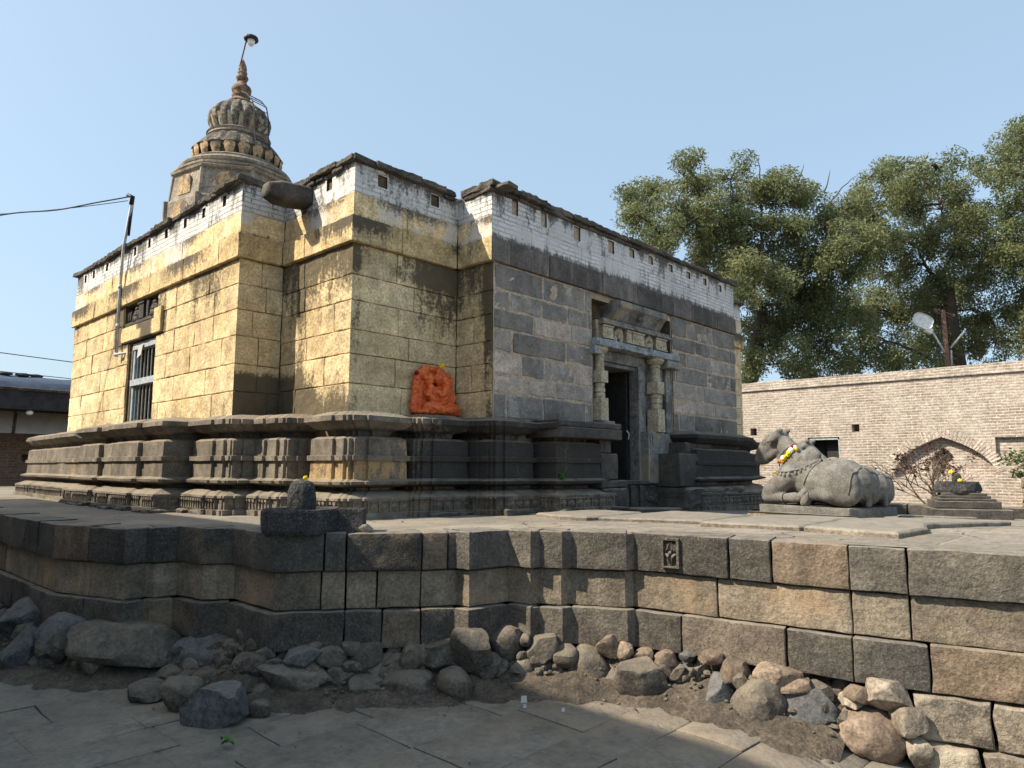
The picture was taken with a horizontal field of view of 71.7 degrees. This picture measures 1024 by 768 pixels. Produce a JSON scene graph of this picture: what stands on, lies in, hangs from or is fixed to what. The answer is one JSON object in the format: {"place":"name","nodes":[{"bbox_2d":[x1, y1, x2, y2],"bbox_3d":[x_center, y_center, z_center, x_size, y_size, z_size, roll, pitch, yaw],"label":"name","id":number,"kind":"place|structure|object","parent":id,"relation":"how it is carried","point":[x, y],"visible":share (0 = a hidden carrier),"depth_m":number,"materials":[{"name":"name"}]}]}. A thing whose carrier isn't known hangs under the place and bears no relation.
{"place":"outdoors","nodes":[
{"label":"outdoors","id":0,"kind":"place"},
{"bbox_2d":[0,371,70,378],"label":"overhead wire","id":1,"kind":"object","parent":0,"point":[33,374],"visible":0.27,"depth_m":21.94,"materials":[{"name":"black metal"}]},
{"bbox_2d":[0,372,71,485],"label":"verandah building","id":2,"kind":"structure","parent":0,"point":[34,405],"depth_m":22.50,"materials":[{"name":"brick"}]},
{"bbox_2d":[137,343,142,357],"bbox_3d":[-5.713,-0.513,10.877,0.200,0.220,0.018,-6,-9,43],"label":"paper notice","id":3,"kind":"object","parent":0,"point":[139,350],"visible":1,"depth_m":10.88,"materials":[{"name":"white paper"}]},
{"bbox_2d":[0,638,854,764],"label":"earth bank","id":4,"kind":"structure","parent":0,"point":[782,734],"depth_m":5.36,"materials":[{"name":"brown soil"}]},
{"bbox_2d":[0,597,39,639],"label":"boulder","id":5,"kind":"object","parent":4,"relation":"on","point":[23,610],"visible":0.28,"depth_m":6.56,"materials":[{"name":"grey stone"}]},
{"bbox_2d":[34,611,85,664],"bbox_3d":[-3.963,2.233,6.264,0.608,0.422,0.417,-6,-9,43],"label":"boulder","id":6,"kind":"object","parent":4,"relation":"on","point":[64,622],"visible":0.45,"depth_m":6.15,"materials":[{"name":"grey stone"}]},
{"bbox_2d":[65,619,182,667],"bbox_3d":[-3.275,2.229,6.054,0.949,0.401,0.552,0,-7,4],"label":"boulder","id":7,"kind":"object","parent":4,"relation":"on","point":[141,643],"visible":0.87,"depth_m":5.90,"materials":[{"name":"stone"}]},
{"bbox_2d":[179,680,248,728],"bbox_3d":[-2.040,2.269,5.004,0.481,0.310,0.407,-1,-7,13],"label":"boulder","id":8,"kind":"object","parent":4,"relation":"on","point":[220,704],"visible":0.97,"depth_m":4.84,"materials":[{"name":"grey stone"}]},
{"bbox_2d":[349,641,382,672],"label":"boulder","id":9,"kind":"object","parent":4,"relation":"on","point":[368,656],"visible":0.66,"depth_m":5.62,"materials":[{"name":"stone"}]},
{"bbox_2d":[340,641,361,655],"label":"boulder","id":10,"kind":"object","parent":9,"relation":"on","point":[351,648],"visible":0.94,"depth_m":5.61,"materials":[{"name":"stone"}]},
{"bbox_2d":[0,603,849,724],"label":"rubble","id":11,"kind":"object","parent":4,"relation":"on","point":[248,658],"visible":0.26,"depth_m":5.64,"materials":[{"name":"stone"}]},
{"bbox_2d":[315,645,348,667],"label":"boulder","id":12,"kind":"object","parent":11,"relation":"on","point":[330,656],"visible":0.81,"depth_m":5.55,"materials":[{"name":"stone"}]},
{"bbox_2d":[399,640,421,669],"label":"boulder","id":13,"kind":"object","parent":11,"relation":"on","point":[410,657],"visible":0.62,"depth_m":5.61,"materials":[{"name":"stone"}]},
{"bbox_2d":[424,638,453,670],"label":"boulder","id":14,"kind":"object","parent":11,"relation":"on","point":[439,655],"visible":0.6,"depth_m":5.66,"materials":[{"name":"stone"}]},
{"bbox_2d":[526,633,558,663],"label":"boulder","id":15,"kind":"object","parent":11,"relation":"on","point":[543,648],"visible":0.9,"depth_m":5.78,"materials":[{"name":"stone"}]},
{"bbox_2d":[544,661,551,669],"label":"boulder","id":16,"kind":"object","parent":11,"relation":"on","point":[548,664],"visible":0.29,"depth_m":5.79,"materials":[{"name":"stone"}]},
{"bbox_2d":[595,634,617,658],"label":"boulder","id":17,"kind":"object","parent":11,"relation":"on","point":[607,646],"visible":1,"depth_m":5.70,"materials":[{"name":"brown stone"}]},
{"bbox_2d":[617,641,633,661],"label":"boulder","id":18,"kind":"object","parent":11,"relation":"on","point":[625,651],"visible":0.88,"depth_m":5.67,"materials":[{"name":"beige stone"}]},
{"bbox_2d":[632,647,653,659],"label":"boulder","id":19,"kind":"object","parent":11,"relation":"on","point":[643,651],"visible":0.56,"depth_m":5.67,"materials":[{"name":"beige stone"}]},
{"bbox_2d":[654,649,678,667],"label":"boulder","id":20,"kind":"object","parent":11,"relation":"on","point":[667,657],"visible":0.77,"depth_m":5.56,"materials":[{"name":"brown stone"}]},
{"bbox_2d":[436,665,473,699],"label":"boulder","id":21,"kind":"object","parent":4,"relation":"on","point":[455,681],"visible":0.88,"depth_m":5.42,"materials":[{"name":"stone"}]},
{"bbox_2d":[450,627,492,672],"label":"boulder","id":22,"kind":"object","parent":4,"relation":"on","point":[471,649],"visible":0.98,"depth_m":5.65,"materials":[{"name":"stone"}]},
{"bbox_2d":[489,624,523,661],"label":"boulder","id":23,"kind":"object","parent":4,"relation":"on","point":[504,640],"visible":0.71,"depth_m":5.83,"materials":[{"name":"stone"}]},
{"bbox_2d":[520,633,530,646],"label":"boulder","id":24,"kind":"object","parent":23,"relation":"on","point":[525,639],"visible":1,"depth_m":5.83,"materials":[{"name":"stone"}]},
{"bbox_2d":[552,643,578,667],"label":"boulder","id":25,"kind":"object","parent":4,"relation":"on","point":[565,655],"visible":0.86,"depth_m":5.74,"materials":[{"name":"stone"}]},
{"bbox_2d":[720,657,751,684],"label":"boulder","id":26,"kind":"object","parent":4,"relation":"on","point":[730,668],"visible":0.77,"depth_m":5.22,"materials":[{"name":"brown stone"}]},
{"bbox_2d":[780,677,812,694],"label":"boulder","id":27,"kind":"object","parent":4,"relation":"on","point":[799,686],"visible":0.65,"depth_m":4.95,"materials":[{"name":"brown stone"}]},
{"bbox_2d":[752,661,803,687],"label":"boulder","id":28,"kind":"object","parent":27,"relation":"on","point":[779,675],"visible":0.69,"depth_m":5.02,"materials":[{"name":"brown stone"}]},
{"bbox_2d":[0,682,995,767],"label":"flagstone paving","id":29,"kind":"structure","parent":0,"point":[57,728],"depth_m":4.63,"materials":[{"name":"grey stone"}]},
{"bbox_2d":[0,625,37,668],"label":"boulder","id":30,"kind":"object","parent":29,"relation":"on","point":[18,650],"visible":0.48,"depth_m":6.11,"materials":[{"name":"grey stone"}]},
{"bbox_2d":[27,655,37,665],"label":"boulder","id":31,"kind":"object","parent":29,"relation":"on","point":[32,661],"visible":0.15,"depth_m":6.08,"materials":[{"name":"stone"}]},
{"bbox_2d":[127,677,164,703],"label":"boulder","id":32,"kind":"object","parent":29,"relation":"on","point":[144,691],"visible":0.76,"depth_m":5.34,"materials":[{"name":"stone"}]},
{"bbox_2d":[156,663,182,679],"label":"boulder","id":33,"kind":"object","parent":29,"relation":"on","point":[165,672],"visible":0.45,"depth_m":5.76,"materials":[{"name":"stone"}]},
{"bbox_2d":[159,675,204,711],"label":"boulder","id":34,"kind":"object","parent":29,"relation":"on","point":[176,692],"visible":0.74,"depth_m":5.12,"materials":[{"name":"stone"}]},
{"bbox_2d":[179,670,196,675],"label":"boulder","id":35,"kind":"object","parent":29,"relation":"on","point":[188,672],"visible":0.22,"depth_m":5.76,"materials":[{"name":"stone"}]},
{"bbox_2d":[171,635,228,667],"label":"boulder","id":36,"kind":"object","parent":29,"relation":"on","point":[195,649],"visible":0.31,"depth_m":5.96,"materials":[{"name":"grey stone"}]},
{"bbox_2d":[192,666,215,682],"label":"boulder","id":37,"kind":"object","parent":29,"relation":"on","point":[206,673],"visible":0.44,"depth_m":5.72,"materials":[{"name":"stone"}]},
{"bbox_2d":[220,734,233,744],"bbox_3d":[-1.805,2.254,4.482,0.097,0.060,0.062,-6,-9,43],"label":"fallen leaf","id":38,"kind":"object","parent":29,"relation":"on","point":[227,738],"visible":1,"depth_m":4.48,"materials":[{"name":"green plant"}]},
{"bbox_2d":[249,699,270,717],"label":"boulder","id":39,"kind":"object","parent":29,"relation":"on","point":[259,708],"visible":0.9,"depth_m":5.00,"materials":[{"name":"stone"}]},
{"bbox_2d":[251,683,269,692],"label":"boulder","id":40,"kind":"object","parent":29,"relation":"on","point":[259,687],"visible":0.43,"depth_m":5.38,"materials":[{"name":"stone"}]},
{"bbox_2d":[257,660,328,691],"bbox_3d":[-1.702,2.289,5.578,0.570,0.236,0.445,2,-7,-13],"label":"boulder","id":41,"kind":"object","parent":29,"relation":"on","point":[282,675],"visible":0.69,"depth_m":5.40,"materials":[{"name":"stone"}]},
{"bbox_2d":[284,645,321,667],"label":"boulder","id":42,"kind":"object","parent":41,"relation":"on","point":[298,656],"visible":0.85,"depth_m":5.49,"materials":[{"name":"grey stone"}]},
{"bbox_2d":[31,687,658,763],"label":"leaf litter","id":43,"kind":"object","parent":29,"relation":"on","point":[387,713],"visible":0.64,"depth_m":5.16,"materials":[{"name":"brown plant"}]},
{"bbox_2d":[347,673,382,692],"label":"boulder","id":44,"kind":"object","parent":29,"relation":"on","point":[359,682],"visible":0.41,"depth_m":5.48,"materials":[{"name":"stone"}]},
{"bbox_2d":[379,668,433,695],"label":"boulder","id":45,"kind":"object","parent":29,"relation":"on","point":[411,682],"visible":0.75,"depth_m":5.44,"materials":[{"name":"stone"}]},
{"bbox_2d":[509,658,532,674],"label":"boulder","id":46,"kind":"object","parent":29,"relation":"on","point":[523,666],"visible":0.48,"depth_m":5.77,"materials":[{"name":"stone"}]},
{"bbox_2d":[521,696,526,702],"bbox_3d":[0.085,2.307,5.187,0.050,0.044,0.023,2,-7,-12],"label":"paper scrap","id":47,"kind":"object","parent":29,"relation":"on","point":[523,699],"visible":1,"depth_m":5.18,"materials":[{"name":"white paper"}]},
{"bbox_2d":[574,644,609,677],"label":"boulder","id":48,"kind":"object","parent":29,"relation":"on","point":[590,659],"visible":0.49,"depth_m":5.71,"materials":[{"name":"stone"}]},
{"bbox_2d":[613,656,669,696],"bbox_3d":[0.984,2.319,5.494,0.424,0.355,0.382,-6,-9,43],"label":"boulder","id":49,"kind":"object","parent":29,"relation":"on","point":[641,676],"visible":0.85,"depth_m":5.40,"materials":[{"name":"stone"}]},
{"bbox_2d":[672,661,692,683],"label":"boulder","id":50,"kind":"object","parent":29,"relation":"on","point":[686,665],"visible":0.15,"depth_m":5.56,"materials":[{"name":"grey stone"}]},
{"bbox_2d":[678,650,695,662],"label":"boulder","id":51,"kind":"object","parent":50,"relation":"on","point":[686,656],"visible":1,"depth_m":5.49,"materials":[{"name":"grey stone"}]},
{"bbox_2d":[705,671,736,702],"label":"boulder","id":52,"kind":"object","parent":29,"relation":"on","point":[719,689],"visible":0.53,"depth_m":5.18,"materials":[{"name":"grey stone"}]},
{"bbox_2d":[698,648,723,664],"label":"boulder","id":53,"kind":"object","parent":52,"relation":"on","point":[710,656],"visible":1,"depth_m":5.37,"materials":[{"name":"brown stone"}]},
{"bbox_2d":[730,678,787,720],"bbox_3d":[1.781,2.274,5.072,0.394,0.360,0.398,-6,-9,43],"label":"boulder","id":54,"kind":"object","parent":29,"relation":"on","point":[762,699],"visible":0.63,"depth_m":4.94,"materials":[{"name":"stone"}]},
{"bbox_2d":[785,687,839,724],"bbox_3d":[2.081,2.307,4.948,0.336,0.371,0.388,2,-7,-18],"label":"boulder","id":55,"kind":"object","parent":29,"relation":"on","point":[807,707],"visible":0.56,"depth_m":4.86,"materials":[{"name":"grey stone"}]},
{"bbox_2d":[838,705,906,764],"bbox_3d":[2.426,2.360,4.777,0.444,0.368,0.474,-6,-9,43],"label":"boulder","id":56,"kind":"object","parent":29,"relation":"on","point":[869,732],"visible":0.66,"depth_m":4.62,"materials":[{"name":"brown stone"}]},
{"bbox_2d":[838,691,863,709],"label":"boulder","id":57,"kind":"object","parent":56,"relation":"on","point":[844,701],"visible":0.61,"depth_m":4.78,"materials":[{"name":"beige stone"}]},
{"bbox_2d":[842,684,868,704],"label":"boulder","id":58,"kind":"object","parent":57,"relation":"on","point":[855,694],"visible":0.79,"depth_m":4.74,"materials":[{"name":"brown stone"}]},
{"bbox_2d":[865,677,912,710],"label":"boulder","id":59,"kind":"object","parent":56,"relation":"on","point":[886,694],"visible":0.97,"depth_m":4.66,"materials":[{"name":"beige stone"}]},
{"bbox_2d":[906,736,934,767],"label":"boulder","id":60,"kind":"object","parent":29,"relation":"on","point":[919,751],"visible":0.72,"depth_m":4.54,"materials":[{"name":"beige stone"}]},
{"bbox_2d":[888,706,928,738],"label":"boulder","id":61,"kind":"object","parent":60,"relation":"on","point":[909,722],"visible":0.92,"depth_m":4.57,"materials":[{"name":"beige stone"}]},
{"bbox_2d":[0,0,1023,381],"label":"sky","id":62,"kind":"structure","parent":0,"point":[566,102],"materials":[{"name":"blue"}]},
{"bbox_2d":[178,533,997,748],"bbox_3d":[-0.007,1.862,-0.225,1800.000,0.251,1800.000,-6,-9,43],"label":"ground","id":63,"kind":"structure","parent":0,"point":[910,692],"depth_m":9.11,"materials":[{"name":"brown soil"}]},
{"bbox_2d":[0,486,1023,767],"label":"stone platform","id":64,"kind":"structure","parent":63,"relation":"on","point":[750,596],"depth_m":5.78,"materials":[{"name":"grey stone"}]},
{"bbox_2d":[260,480,366,534],"bbox_3d":[-1.710,1.034,6.013,0.778,0.435,0.773,-6,-9,43],"label":"linga","id":65,"kind":"object","parent":64,"relation":"on","point":[301,513],"visible":0.99,"depth_m":5.83,"materials":[{"name":"black stone"}]},
{"bbox_2d":[359,523,372,531],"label":"stone","id":66,"kind":"object","parent":64,"relation":"on","point":[365,527],"visible":0.76,"depth_m":5.91,"materials":[{"name":"beige stone"}]},
{"bbox_2d":[13,59,767,519],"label":"stone temple","id":67,"kind":"structure","parent":64,"relation":"on","point":[281,327],"depth_m":9.09,"materials":[{"name":"stone"}]},
{"bbox_2d":[0,352,72,362],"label":"overhead wire","id":68,"kind":"object","parent":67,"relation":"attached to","point":[36,357],"visible":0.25,"depth_m":21.93,"materials":[{"name":"black metal"}]},
{"bbox_2d":[114,193,134,356],"bbox_3d":[-6.215,-1.746,11.330,0.474,2.594,0.288,-3,-7,23],"label":"conduit pipe","id":69,"kind":"object","parent":67,"relation":"attached to","point":[128,227],"visible":1,"depth_m":11.41,"materials":[{"name":"metal"}]},
{"bbox_2d":[0,196,127,215],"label":"power cable","id":70,"kind":"object","parent":69,"relation":"attached to","point":[64,208],"visible":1,"depth_m":11.33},
{"bbox_2d":[3,200,127,213],"bbox_3d":[-8.312,-2.817,11.411,4.349,0.229,0.011,0,-7,3],"label":"guy wire","id":71,"kind":"object","parent":69,"relation":"attached to","point":[89,205],"visible":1,"depth_m":11.33,"materials":[{"name":"grey metal"}]},
{"bbox_2d":[127,337,155,421],"bbox_3d":[-5.478,-0.016,10.917,1.110,1.325,0.450,-6,-9,43],"label":"window","id":72,"kind":"structure","parent":67,"relation":"in","point":[139,381],"depth_m":11.04,"materials":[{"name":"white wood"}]},
{"bbox_2d":[237,34,258,81],"bbox_3d":[-7.878,-9.685,21.198,0.419,1.651,0.514,-6,-9,43],"label":"pole lamp","id":73,"kind":"object","parent":67,"relation":"attached to","point":[251,40],"visible":1,"depth_m":21.20,"materials":[{"name":"metal"}]},
{"bbox_2d":[410,365,460,416],"bbox_3d":[-0.902,0.082,8.701,0.318,0.634,0.733,-6,-9,43],"label":"idol","id":74,"kind":"object","parent":67,"relation":"on","point":[432,392],"visible":0.95,"depth_m":8.60,"materials":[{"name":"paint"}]},
{"bbox_2d":[559,469,567,480],"bbox_3d":[0.631,1.106,8.710,0.147,0.190,0.186,2,-7,-13],"label":"fern sprout","id":75,"kind":"object","parent":67,"relation":"on","point":[562,475],"visible":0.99,"depth_m":8.68,"materials":[{"name":"green plant"}]},
{"bbox_2d":[590,299,681,506],"bbox_3d":[1.707,0.387,11.205,1.028,3.178,2.387,-6,-9,43],"label":"doorway","id":76,"kind":"structure","parent":67,"relation":"in","point":[631,366],"depth_m":11.17,"materials":[{"name":"stone"}]},
{"bbox_2d":[536,509,641,520],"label":"stone slab","id":77,"kind":"structure","parent":64,"relation":"on","point":[588,515],"depth_m":7.80,"materials":[{"name":"grey stone"}]},
{"bbox_2d":[622,507,682,512],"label":"stone slab","id":78,"kind":"structure","parent":64,"relation":"on","point":[648,509],"depth_m":9.15,"materials":[{"name":"grey stone"}]},
{"bbox_2d":[598,511,750,523],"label":"stone slab","id":79,"kind":"structure","parent":64,"relation":"on","point":[680,517],"depth_m":7.36,"materials":[{"name":"grey stone"}]},
{"bbox_2d":[700,515,856,530],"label":"stone slab","id":80,"kind":"structure","parent":64,"relation":"on","point":[787,522],"depth_m":6.69,"materials":[{"name":"beige stone"}]},
{"bbox_2d":[746,511,850,516],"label":"stone slab","id":81,"kind":"structure","parent":64,"relation":"on","point":[754,513],"depth_m":8.66,"materials":[{"name":"grey stone"}]},
{"bbox_2d":[755,428,883,517],"bbox_3d":[3.793,1.109,9.043,0.731,1.125,1.701,4,-8,-29],"label":"bull statue","id":82,"kind":"object","parent":64,"relation":"on","point":[805,478],"visible":0.98,"depth_m":8.69,"materials":[{"name":"stone"}]},
{"bbox_2d":[770,444,797,475],"bbox_3d":[3.562,1.022,9.255,0.158,0.474,0.424,3,-7,-22],"label":"flower garland","id":83,"kind":"object","parent":82,"relation":"hanging from","point":[788,453],"visible":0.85,"depth_m":9.16,"materials":[{"name":"yellow plant"}]},
{"bbox_2d":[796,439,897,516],"bbox_3d":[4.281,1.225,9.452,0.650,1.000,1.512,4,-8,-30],"label":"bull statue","id":84,"kind":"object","parent":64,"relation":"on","point":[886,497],"visible":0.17,"depth_m":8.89,"materials":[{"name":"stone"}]},
{"bbox_2d":[768,502,1023,518],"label":"stone kerb","id":85,"kind":"structure","parent":64,"relation":"on","point":[909,509],"depth_m":12.61,"materials":[{"name":"grey stone"}]},
{"bbox_2d":[804,517,1010,538],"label":"stone slab","id":86,"kind":"structure","parent":64,"relation":"on","point":[898,528],"depth_m":6.31,"materials":[{"name":"beige stone"}]},
{"bbox_2d":[898,515,977,519],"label":"stone slab","id":87,"kind":"structure","parent":64,"relation":"on","point":[921,516],"depth_m":9.13,"materials":[{"name":"grey stone"}]},
{"bbox_2d":[920,473,1013,519],"bbox_3d":[7.160,1.776,11.269,1.107,0.718,0.954,-2,-7,18],"label":"linga shrine","id":88,"kind":"object","parent":64,"relation":"on","point":[954,497],"visible":0.97,"depth_m":10.97,"materials":[{"name":"black stone"}]},
{"bbox_2d":[610,145,894,383],"bbox_3d":[9.027,-1.975,26.682,11.147,13.946,7.273,3,-7,-23],"label":"neem tree","id":89,"kind":"object","parent":63,"relation":"on","point":[799,304],"visible":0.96,"depth_m":26.15,"materials":[{"name":"green plant"}]},
{"bbox_2d":[871,441,981,503],"bbox_3d":[8.811,2.419,15.139,2.319,2.407,1.846,-3,-8,24],"label":"bare shrub","id":90,"kind":"object","parent":63,"relation":"on","point":[942,465],"visible":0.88,"depth_m":14.94,"materials":[{"name":"brown plant"}]},
{"bbox_2d":[838,144,1022,374],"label":"neem tree","id":91,"kind":"object","parent":63,"relation":"on","point":[902,198],"visible":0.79,"depth_m":28.72,"materials":[{"name":"green plant"}]},
{"bbox_2d":[912,308,965,366],"bbox_3d":[15.565,1.061,25.314,2.153,7.616,0.902,4,-8,-26],"label":"street lamp","id":92,"kind":"object","parent":63,"relation":"on","point":[925,322],"visible":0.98,"depth_m":25.58,"materials":[{"name":"metal"}]},
{"bbox_2d":[960,113,1023,360],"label":"neem tree","id":93,"kind":"object","parent":63,"relation":"on","point":[1007,253],"visible":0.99,"depth_m":27.21,"materials":[{"name":"green plant"}]},
{"bbox_2d":[742,360,1023,508],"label":"brick wall","id":94,"kind":"structure","parent":0,"point":[882,417],"depth_m":17.98,"materials":[{"name":"brick"}]},
{"bbox_2d":[814,440,838,457],"bbox_3d":[8.788,2.850,19.523,0.842,2.592,0.190,-6,-9,43],"label":"door","id":95,"kind":"structure","parent":94,"relation":"in","point":[829,448],"depth_m":19.57,"materials":[{"name":"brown wood"}]},
{"bbox_2d":[998,448,1023,479],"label":"green shrub","id":96,"kind":"object","parent":94,"relation":"on","point":[1017,461],"visible":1,"depth_m":15.45,"materials":[{"name":"green plant"}]}
]}

